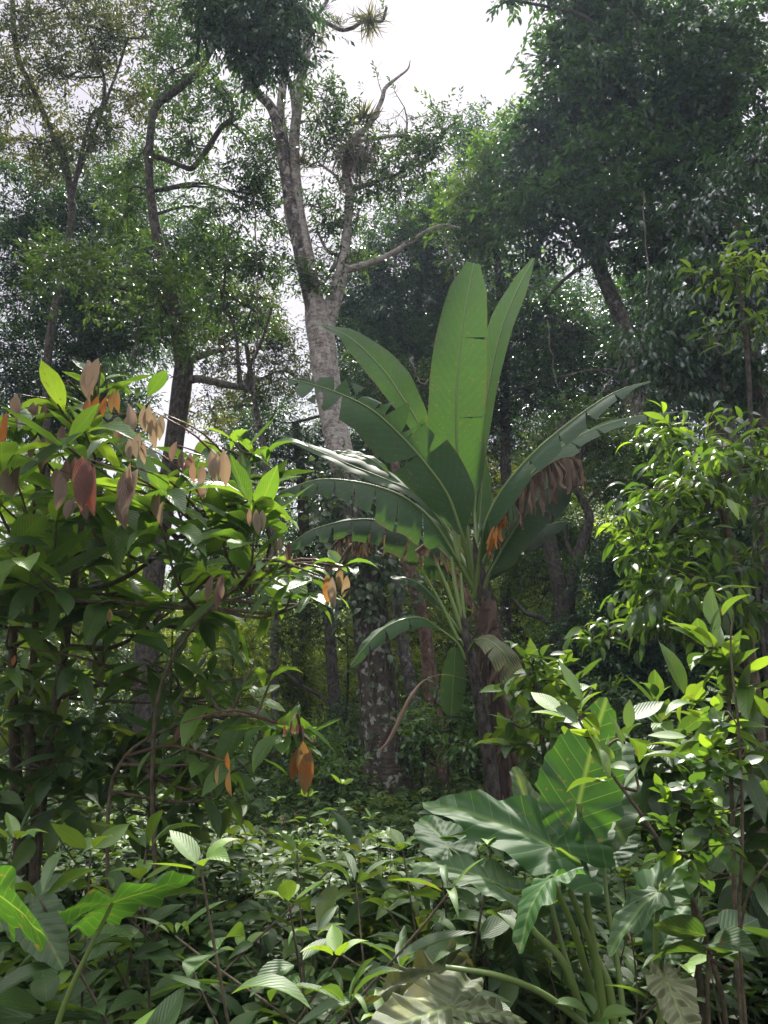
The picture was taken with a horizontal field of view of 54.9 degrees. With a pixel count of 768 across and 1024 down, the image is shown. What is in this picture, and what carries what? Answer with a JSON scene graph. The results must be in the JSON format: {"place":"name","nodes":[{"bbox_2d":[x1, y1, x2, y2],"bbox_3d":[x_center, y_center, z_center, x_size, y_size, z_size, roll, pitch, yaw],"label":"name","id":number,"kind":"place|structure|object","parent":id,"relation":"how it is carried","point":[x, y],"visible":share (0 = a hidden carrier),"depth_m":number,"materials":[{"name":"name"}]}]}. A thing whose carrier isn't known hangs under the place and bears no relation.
{"place":"outdoors","nodes":[
{"label":"outdoors","id":0,"kind":"place"},
{"bbox_2d":[0,719,736,1023],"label":"ground","id":1,"kind":"structure","parent":0,"point":[400,853],"depth_m":8.88,"materials":[{"name":"soil"}]},
{"bbox_2d":[0,812,46,931],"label":"herb","id":2,"kind":"object","parent":1,"relation":"on","point":[12,823],"visible":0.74,"depth_m":2.40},
{"bbox_2d":[0,865,76,969],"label":"elephant ear plant","id":3,"kind":"object","parent":1,"relation":"on","point":[35,930],"visible":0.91,"depth_m":1.92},
{"bbox_2d":[0,456,106,729],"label":"background tree","id":4,"kind":"object","parent":1,"relation":"on","point":[16,514],"visible":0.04,"depth_m":17.94,"materials":[{"name":"green plant"}]},
{"bbox_2d":[0,968,115,1023],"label":"herb","id":5,"kind":"object","parent":1,"relation":"on","point":[18,1005],"visible":0.73,"depth_m":2.01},
{"bbox_2d":[0,623,137,777],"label":"shrub","id":6,"kind":"object","parent":1,"relation":"on","point":[4,657],"visible":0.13,"depth_m":9.25,"materials":[{"name":"green plant"}]},
{"bbox_2d":[0,650,149,881],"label":"broadleaf plant","id":7,"kind":"object","parent":1,"relation":"on","point":[56,776],"visible":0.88,"depth_m":3.58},
{"bbox_2d":[17,823,134,1023],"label":"herb","id":8,"kind":"object","parent":1,"relation":"on","point":[73,837],"visible":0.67,"depth_m":2.10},
{"bbox_2d":[12,865,151,979],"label":"herb","id":9,"kind":"object","parent":1,"relation":"on","point":[118,876],"visible":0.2,"depth_m":2.72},
{"bbox_2d":[0,570,176,730],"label":"shrub","id":10,"kind":"object","parent":1,"relation":"on","point":[76,628],"visible":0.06,"depth_m":14.85,"materials":[{"name":"green plant"}]},
{"bbox_2d":[1,319,183,711],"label":"background tree","id":11,"kind":"object","parent":1,"relation":"on","point":[147,372],"visible":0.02,"depth_m":24.22,"materials":[{"name":"green plant"}]},
{"bbox_2d":[0,851,192,1023],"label":"herb","id":12,"kind":"object","parent":1,"relation":"on","point":[20,974],"visible":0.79,"depth_m":1.96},
{"bbox_2d":[0,0,193,740],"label":"forest tree","id":13,"kind":"object","parent":1,"relation":"on","point":[103,123],"visible":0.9,"depth_m":14.15,"materials":[{"name":"green plant"}]},
{"bbox_2d":[70,915,155,1020],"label":"herb","id":14,"kind":"object","parent":1,"relation":"on","point":[110,982],"visible":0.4,"depth_m":2.37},
{"bbox_2d":[55,871,194,1023],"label":"elephant ear plant","id":15,"kind":"object","parent":1,"relation":"on","point":[128,899],"visible":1,"depth_m":1.83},
{"bbox_2d":[59,515,193,738],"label":"background tree","id":16,"kind":"object","parent":1,"relation":"on","point":[133,567],"visible":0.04,"depth_m":17.68,"materials":[{"name":"green plant"}]},
{"bbox_2d":[0,132,254,767],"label":"forest tree","id":17,"kind":"object","parent":1,"relation":"on","point":[91,346],"visible":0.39,"depth_m":15.09,"materials":[{"name":"green plant"}]},
{"bbox_2d":[75,621,201,781],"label":"shrub","id":18,"kind":"object","parent":1,"relation":"on","point":[118,709],"visible":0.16,"depth_m":11.04,"materials":[{"name":"green plant"}]},
{"bbox_2d":[69,810,211,1023],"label":"herb","id":19,"kind":"object","parent":1,"relation":"on","point":[164,953],"visible":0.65,"depth_m":2.36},
{"bbox_2d":[96,859,196,1014],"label":"herb","id":20,"kind":"object","parent":1,"relation":"on","point":[126,998],"visible":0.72,"depth_m":2.33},
{"bbox_2d":[0,358,313,893],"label":"cacao tree","id":21,"kind":"object","parent":1,"relation":"on","point":[139,494],"visible":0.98,"depth_m":3.46,"materials":[{"name":"plant"}]},
{"bbox_2d":[0,0,317,791],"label":"forest tree","id":22,"kind":"object","parent":1,"relation":"on","point":[174,312],"visible":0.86,"depth_m":11.30,"materials":[{"name":"green plant"}]},
{"bbox_2d":[252,193,258,486],"bbox_3d":[-1.836,-2.429,10.668,0.299,4.978,0.060,2,-14,-7],"label":"liana","id":23,"kind":"object","parent":22,"relation":"hanging from","point":[256,335],"visible":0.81,"depth_m":10.70,"materials":[{"name":"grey plant"}]},
{"bbox_2d":[50,701,267,859],"bbox_3d":[-1.248,1.828,4.084,1.151,1.573,0.799,0,-14,0],"label":"broadleaf plant","id":24,"kind":"object","parent":1,"relation":"on","point":[170,816],"visible":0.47,"depth_m":4.13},
{"bbox_2d":[93,878,234,1023],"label":"herb","id":25,"kind":"object","parent":1,"relation":"on","point":[149,939],"visible":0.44,"depth_m":2.42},
{"bbox_2d":[146,985,184,1023],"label":"herb","id":26,"kind":"object","parent":1,"relation":"on","point":[167,1010],"visible":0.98,"depth_m":1.64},
{"bbox_2d":[103,575,258,739],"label":"shrub","id":27,"kind":"object","parent":1,"relation":"on","point":[190,639],"visible":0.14,"depth_m":15.40,"materials":[{"name":"green plant"}]},
{"bbox_2d":[105,628,341,950],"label":"cacao tree","id":28,"kind":"object","parent":1,"relation":"on","point":[220,775],"visible":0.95,"depth_m":3.11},
{"bbox_2d":[173,606,285,747],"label":"shrub","id":29,"kind":"object","parent":1,"relation":"on","point":[226,662],"visible":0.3,"depth_m":13.43,"materials":[{"name":"green plant"}]},
{"bbox_2d":[148,830,311,1023],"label":"herb","id":30,"kind":"object","parent":1,"relation":"on","point":[187,846],"visible":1,"depth_m":1.71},
{"bbox_2d":[135,900,338,1023],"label":"herb","id":31,"kind":"object","parent":1,"relation":"on","point":[184,924],"visible":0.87,"depth_m":2.12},
{"bbox_2d":[188,376,311,722],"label":"background tree","id":32,"kind":"object","parent":1,"relation":"on","point":[222,413],"visible":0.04,"depth_m":22.84,"materials":[{"name":"green plant"}]},
{"bbox_2d":[149,0,354,110],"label":"overhanging tree","id":33,"kind":"object","parent":1,"relation":"on","point":[259,33],"visible":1,"depth_m":9.63,"materials":[{"name":"green plant"}]},
{"bbox_2d":[185,254,338,785],"bbox_3d":[-2.475,-0.172,13.525,3.307,10.060,1.905,0,-14,0],"label":"forest tree","id":34,"kind":"object","parent":1,"relation":"on","point":[268,347],"visible":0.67,"depth_m":13.87,"materials":[{"name":"green plant"}]},
{"bbox_2d":[184,848,352,1019],"bbox_3d":[-0.484,1.737,2.539,0.769,1.056,0.300,12,-14,-28],"label":"herb","id":35,"kind":"object","parent":1,"relation":"on","point":[236,1008],"visible":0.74,"depth_m":2.54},
{"bbox_2d":[223,538,344,718],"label":"background tree","id":36,"kind":"object","parent":1,"relation":"on","point":[256,552],"visible":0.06,"depth_m":19.57,"materials":[{"name":"green plant"}]},
{"bbox_2d":[249,879,331,1023],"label":"herb","id":37,"kind":"object","parent":1,"relation":"on","point":[288,889],"visible":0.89,"depth_m":2.05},
{"bbox_2d":[244,606,343,757],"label":"shrub","id":38,"kind":"object","parent":1,"relation":"on","point":[295,693],"visible":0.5,"depth_m":12.94,"materials":[{"name":"green plant"}]},
{"bbox_2d":[166,340,425,747],"bbox_3d":[-1.503,0.709,14.263,5.609,8.753,2.606,0,-14,0],"label":"forest tree","id":39,"kind":"object","parent":1,"relation":"on","point":[293,431],"visible":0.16,"depth_m":14.42,"materials":[{"name":"green plant"}]},
{"bbox_2d":[236,692,361,818],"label":"shrub","id":40,"kind":"object","parent":1,"relation":"on","point":[284,757],"visible":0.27,"depth_m":9.33,"materials":[{"name":"green plant"}]},
{"bbox_2d":[247,395,360,724],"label":"background tree","id":41,"kind":"object","parent":1,"relation":"on","point":[317,423],"visible":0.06,"depth_m":23.45,"materials":[{"name":"green plant"}]},
{"bbox_2d":[259,831,350,1021],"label":"herb","id":42,"kind":"object","parent":1,"relation":"on","point":[290,845],"visible":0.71,"depth_m":2.54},
{"bbox_2d":[247,524,387,764],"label":"slender tree","id":43,"kind":"object","parent":1,"relation":"on","point":[334,693],"visible":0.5,"depth_m":11.94,"materials":[{"name":"green plant"}]},
{"bbox_2d":[273,925,366,1023],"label":"herb","id":44,"kind":"object","parent":1,"relation":"on","point":[334,939],"visible":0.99,"depth_m":2.06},
{"bbox_2d":[288,713,361,787],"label":"shrub","id":45,"kind":"object","parent":1,"relation":"on","point":[328,737],"visible":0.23,"depth_m":10.16,"materials":[{"name":"green plant"}]},
{"bbox_2d":[197,0,473,810],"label":"tall tree","id":46,"kind":"object","parent":1,"relation":"on","point":[384,767],"visible":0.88,"depth_m":10.76,"materials":[{"name":"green plant"}]},
{"bbox_2d":[316,123,398,206],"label":"air plant","id":47,"kind":"object","parent":46,"relation":"attached to","point":[359,156],"visible":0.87,"depth_m":10.84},
{"bbox_2d":[282,443,439,774],"bbox_3d":[-0.119,1.074,9.148,2.435,4.205,1.045,0,-14,0],"label":"climbing vine","id":48,"kind":"object","parent":46,"relation":"attached to","point":[387,572],"visible":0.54,"depth_m":9.23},
{"bbox_2d":[341,97,385,132],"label":"air plant","id":49,"kind":"object","parent":46,"relation":"attached to","point":[363,114],"visible":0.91,"depth_m":11.10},
{"bbox_2d":[347,0,395,46],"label":"air plant","id":50,"kind":"object","parent":46,"relation":"attached to","point":[367,15],"visible":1,"depth_m":11.58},
{"bbox_2d":[295,729,376,810],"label":"shrub","id":51,"kind":"object","parent":1,"relation":"on","point":[339,765],"visible":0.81,"depth_m":8.20,"materials":[{"name":"green plant"}]},
{"bbox_2d":[284,905,387,1019],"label":"herb","id":52,"kind":"object","parent":1,"relation":"on","point":[327,916],"visible":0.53,"depth_m":2.28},
{"bbox_2d":[266,603,413,736],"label":"shrub","id":53,"kind":"object","parent":1,"relation":"on","point":[350,658],"visible":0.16,"depth_m":15.71,"materials":[{"name":"green plant"}]},
{"bbox_2d":[282,692,412,781],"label":"shrub","id":54,"kind":"object","parent":1,"relation":"on","point":[327,710],"visible":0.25,"depth_m":10.65,"materials":[{"name":"green plant"}]},
{"bbox_2d":[295,957,402,1023],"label":"herb","id":55,"kind":"object","parent":1,"relation":"on","point":[332,990],"visible":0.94,"depth_m":1.72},
{"bbox_2d":[305,851,410,1021],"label":"herb","id":56,"kind":"object","parent":1,"relation":"on","point":[347,973],"visible":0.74,"depth_m":2.44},
{"bbox_2d":[308,451,427,763],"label":"slender tree","id":57,"kind":"object","parent":1,"relation":"on","point":[404,654],"visible":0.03,"depth_m":12.21,"materials":[{"name":"grey plant"}]},
{"bbox_2d":[313,497,423,733],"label":"background tree","id":58,"kind":"object","parent":1,"relation":"on","point":[351,646],"visible":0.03,"depth_m":19.75,"materials":[{"name":"green plant"}]},
{"bbox_2d":[0,651,767,1023],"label":"ground cover","id":59,"kind":"object","parent":1,"relation":"on","point":[220,877],"visible":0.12,"depth_m":3.62,"materials":[{"name":"plant"}]},
{"bbox_2d":[150,538,375,976],"bbox_3d":[-0.516,1.101,2.874,0.575,1.978,0.941,8,-16,-31],"label":"cacao tree","id":60,"kind":"object","parent":59,"relation":"on","point":[240,559],"visible":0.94,"depth_m":2.95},
{"bbox_2d":[270,809,500,965],"bbox_3d":[0.046,1.867,3.071,1.010,1.134,0.597,0,-14,0],"label":"broadleaf plant","id":61,"kind":"object","parent":1,"relation":"on","point":[371,913],"visible":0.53,"depth_m":3.06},
{"bbox_2d":[298,858,483,1023],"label":"herb","id":62,"kind":"object","parent":1,"relation":"on","point":[326,1006],"visible":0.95,"depth_m":2.00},
{"bbox_2d":[339,341,447,793],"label":"slender tree","id":63,"kind":"object","parent":1,"relation":"on","point":[428,663],"visible":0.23,"depth_m":10.51,"materials":[{"name":"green plant"}]},
{"bbox_2d":[348,638,439,744],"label":"shrub","id":64,"kind":"object","parent":1,"relation":"on","point":[400,688],"visible":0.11,"depth_m":13.08,"materials":[{"name":"green plant"}]},
{"bbox_2d":[299,86,505,743],"bbox_3d":[0.708,-2.673,17.096,5.494,16.521,3.456,0,-14,0],"label":"forest tree","id":65,"kind":"object","parent":1,"relation":"on","point":[415,331],"visible":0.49,"depth_m":17.23,"materials":[{"name":"green plant"}]},
{"bbox_2d":[372,828,455,959],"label":"herb","id":66,"kind":"object","parent":1,"relation":"on","point":[397,837],"visible":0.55,"depth_m":2.67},
{"bbox_2d":[385,560,472,741],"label":"shrub","id":67,"kind":"object","parent":1,"relation":"on","point":[415,635],"visible":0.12,"depth_m":14.57,"materials":[{"name":"green plant"}]},
{"bbox_2d":[384,704,476,809],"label":"shrub","id":68,"kind":"object","parent":1,"relation":"on","point":[414,751],"visible":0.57,"depth_m":8.94,"materials":[{"name":"green plant"}]},
{"bbox_2d":[380,673,488,794],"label":"shrub","id":69,"kind":"object","parent":1,"relation":"on","point":[447,740],"visible":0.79,"depth_m":8.13,"materials":[{"name":"green plant"}]},
{"bbox_2d":[362,891,509,1001],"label":"herb","id":70,"kind":"object","parent":1,"relation":"on","point":[390,953],"visible":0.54,"depth_m":2.62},
{"bbox_2d":[350,557,525,861],"bbox_3d":[0.423,1.628,5.880,1.380,2.636,0.614,0,-14,0],"label":"banana plant","id":71,"kind":"object","parent":1,"relation":"on","point":[501,654],"visible":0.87,"depth_m":6.03,"materials":[{"name":"green plant"}]},
{"bbox_2d":[402,845,485,952],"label":"herb","id":72,"kind":"object","parent":1,"relation":"on","point":[470,914],"visible":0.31,"depth_m":2.65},
{"bbox_2d":[426,832,516,1011],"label":"herb","id":73,"kind":"object","parent":1,"relation":"on","point":[495,923],"visible":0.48,"depth_m":2.18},
{"bbox_2d":[408,605,540,780],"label":"shrub","id":74,"kind":"object","parent":1,"relation":"on","point":[468,689],"visible":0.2,"depth_m":11.46,"materials":[{"name":"green plant"}]},
{"bbox_2d":[364,937,588,1023],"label":"elephant ear plant","id":75,"kind":"object","parent":1,"relation":"on","point":[424,989],"visible":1,"depth_m":1.88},
{"bbox_2d":[280,258,677,799],"bbox_3d":[0.856,0.195,6.601,3.795,6.414,1.385,0,-14,0],"label":"banana plant","id":76,"kind":"object","parent":1,"relation":"on","point":[443,478],"visible":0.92,"depth_m":6.53,"materials":[{"name":"green plant"}]},
{"bbox_2d":[391,421,574,723],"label":"background tree","id":77,"kind":"object","parent":1,"relation":"on","point":[456,565],"visible":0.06,"depth_m":18.51,"materials":[{"name":"green plant"}]},
{"bbox_2d":[391,246,580,720],"bbox_3d":[2.830,-1.210,22.061,6.836,15.714,5.808,0,-14,0],"label":"background tree","id":78,"kind":"object","parent":1,"relation":"on","point":[489,287],"visible":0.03,"depth_m":21.38,"materials":[{"name":"green plant"}]},
{"bbox_2d":[384,889,590,1011],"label":"broadleaf plant","id":79,"kind":"object","parent":1,"relation":"on","point":[518,966],"visible":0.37,"depth_m":2.93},
{"bbox_2d":[418,89,558,646],"bbox_3d":[2.314,-1.928,13.780,3.338,13.362,2.474,0,-14,0],"label":"forest tree","id":80,"kind":"object","parent":1,"relation":"on","point":[474,234],"visible":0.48,"depth_m":14.54,"materials":[{"name":"green plant"}]},
{"bbox_2d":[407,697,641,1023],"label":"elephant ear plant","id":81,"kind":"object","parent":1,"relation":"on","point":[575,845],"visible":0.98,"depth_m":2.20,"materials":[{"name":"plant"}]},
{"bbox_2d":[456,423,610,721],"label":"background tree","id":82,"kind":"object","parent":1,"relation":"on","point":[519,599],"visible":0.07,"depth_m":17.88,"materials":[{"name":"green plant"}]},
{"bbox_2d":[472,633,600,961],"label":"sapling","id":83,"kind":"object","parent":1,"relation":"on","point":[524,738],"visible":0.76,"depth_m":3.47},
{"bbox_2d":[503,891,583,1023],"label":"herb","id":84,"kind":"object","parent":1,"relation":"on","point":[559,991],"visible":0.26,"depth_m":2.94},
{"bbox_2d":[470,261,626,670],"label":"background tree","id":85,"kind":"object","parent":1,"relation":"on","point":[578,285],"visible":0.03,"depth_m":21.25,"materials":[{"name":"green plant"}]},
{"bbox_2d":[494,599,605,788],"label":"shrub","id":86,"kind":"object","parent":1,"relation":"on","point":[532,701],"visible":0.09,"depth_m":9.10,"materials":[{"name":"green plant"}]},
{"bbox_2d":[485,474,628,660],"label":"shrub","id":87,"kind":"object","parent":1,"relation":"on","point":[522,567],"visible":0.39,"depth_m":12.49,"materials":[{"name":"green plant"}]},
{"bbox_2d":[463,228,697,740],"bbox_3d":[3.679,-0.586,13.099,5.459,9.503,2.710,0,-14,0],"label":"canopy tree","id":88,"kind":"object","parent":1,"relation":"on","point":[578,335],"visible":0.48,"depth_m":13.38,"materials":[{"name":"green plant"}]},
{"bbox_2d":[495,390,669,728],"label":"forked tree","id":89,"kind":"object","parent":1,"relation":"on","point":[555,567],"visible":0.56,"depth_m":9.36,"materials":[{"name":"green plant"}]},
{"bbox_2d":[517,669,667,768],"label":"shrub","id":90,"kind":"object","parent":1,"relation":"on","point":[613,683],"visible":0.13,"depth_m":7.20,"materials":[{"name":"green plant"}]},
{"bbox_2d":[555,990,635,1023],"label":"herb","id":91,"kind":"object","parent":1,"relation":"on","point":[612,1011],"visible":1,"depth_m":1.90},
{"bbox_2d":[561,657,655,771],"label":"shrub","id":92,"kind":"object","parent":1,"relation":"on","point":[637,731],"visible":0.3,"depth_m":7.03,"materials":[{"name":"green plant"}]},
{"bbox_2d":[514,263,712,695],"bbox_3d":[6.813,-0.580,19.798,5.446,12.667,6.324,-12,-18,41],"label":"background tree","id":93,"kind":"object","parent":1,"relation":"on","point":[687,405],"visible":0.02,"depth_m":19.83,"materials":[{"name":"green plant"}]},
{"bbox_2d":[466,0,767,738],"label":"canopy tree","id":94,"kind":"object","parent":1,"relation":"on","point":[713,59],"visible":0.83,"depth_m":12.46,"materials":[{"name":"green plant"}]},
{"bbox_2d":[530,526,714,730],"bbox_3d":[2.729,1.840,8.305,2.035,3.509,1.622,4,-14,-16],"label":"shrub","id":95,"kind":"object","parent":1,"relation":"on","point":[610,578],"visible":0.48,"depth_m":8.37,"materials":[{"name":"green plant"}]},
{"bbox_2d":[531,660,727,1023],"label":"sapling","id":96,"kind":"object","parent":1,"relation":"on","point":[602,755],"visible":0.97,"depth_m":2.05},
{"bbox_2d":[605,869,656,1021],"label":"herb","id":97,"kind":"object","parent":1,"relation":"on","point":[623,874],"visible":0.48,"depth_m":2.79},
{"bbox_2d":[576,396,700,739],"bbox_3d":[3.798,1.045,10.616,1.868,5.680,1.403,-3,-14,13],"label":"shrub","id":98,"kind":"object","parent":1,"relation":"on","point":[639,457],"visible":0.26,"depth_m":10.86,"materials":[{"name":"green plant"}]},
{"bbox_2d":[606,858,705,1023],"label":"elephant ear plant","id":99,"kind":"object","parent":1,"relation":"on","point":[659,892],"visible":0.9,"depth_m":1.83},
{"bbox_2d":[562,400,767,858],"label":"glossy shrub","id":100,"kind":"object","parent":1,"relation":"on","point":[644,563],"visible":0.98,"depth_m":4.26,"materials":[{"name":"plant"}]},
{"bbox_2d":[644,957,701,1023],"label":"elephant ear plant","id":101,"kind":"object","parent":1,"relation":"on","point":[672,992],"visible":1,"depth_m":1.65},
{"bbox_2d":[589,109,767,746],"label":"broadleaf tree","id":102,"kind":"object","parent":1,"relation":"on","point":[672,339],"visible":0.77,"depth_m":8.24,"materials":[{"name":"green plant"}]},
{"bbox_2d":[599,474,767,740],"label":"shrub","id":103,"kind":"object","parent":1,"relation":"on","point":[739,531],"visible":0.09,"depth_m":7.96,"materials":[{"name":"green plant"}]},
{"bbox_2d":[621,669,767,1023],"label":"broadleaf plant","id":104,"kind":"object","parent":1,"relation":"on","point":[755,863],"visible":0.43,"depth_m":2.81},
{"bbox_2d":[652,809,748,1016],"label":"herb","id":105,"kind":"object","parent":1,"relation":"on","point":[730,1000],"visible":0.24,"depth_m":2.86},
{"bbox_2d":[639,614,767,1023],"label":"climbing vine","id":106,"kind":"object","parent":1,"relation":"on","point":[713,750],"visible":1,"depth_m":1.81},
{"bbox_2d":[643,909,767,1023],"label":"broadleaf plant","id":107,"kind":"object","parent":1,"relation":"on","point":[731,939],"visible":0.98,"depth_m":1.76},
{"bbox_2d":[644,586,767,1023],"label":"sapling","id":108,"kind":"object","parent":1,"relation":"on","point":[751,703],"visible":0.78,"depth_m":2.42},
{"bbox_2d":[648,256,767,668],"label":"background tree","id":109,"kind":"object","parent":1,"relation":"on","point":[745,428],"visible":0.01,"depth_m":19.25,"materials":[{"name":"green plant"}]},
{"bbox_2d":[671,231,767,698],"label":"understory tree","id":110,"kind":"object","parent":1,"relation":"on","point":[733,276],"visible":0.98,"depth_m":6.84,"materials":[{"name":"green plant"}]},
{"bbox_2d":[0,0,767,675],"label":"sky","id":111,"kind":"structure","parent":0,"point":[448,44],"materials":[{"name":"white"}]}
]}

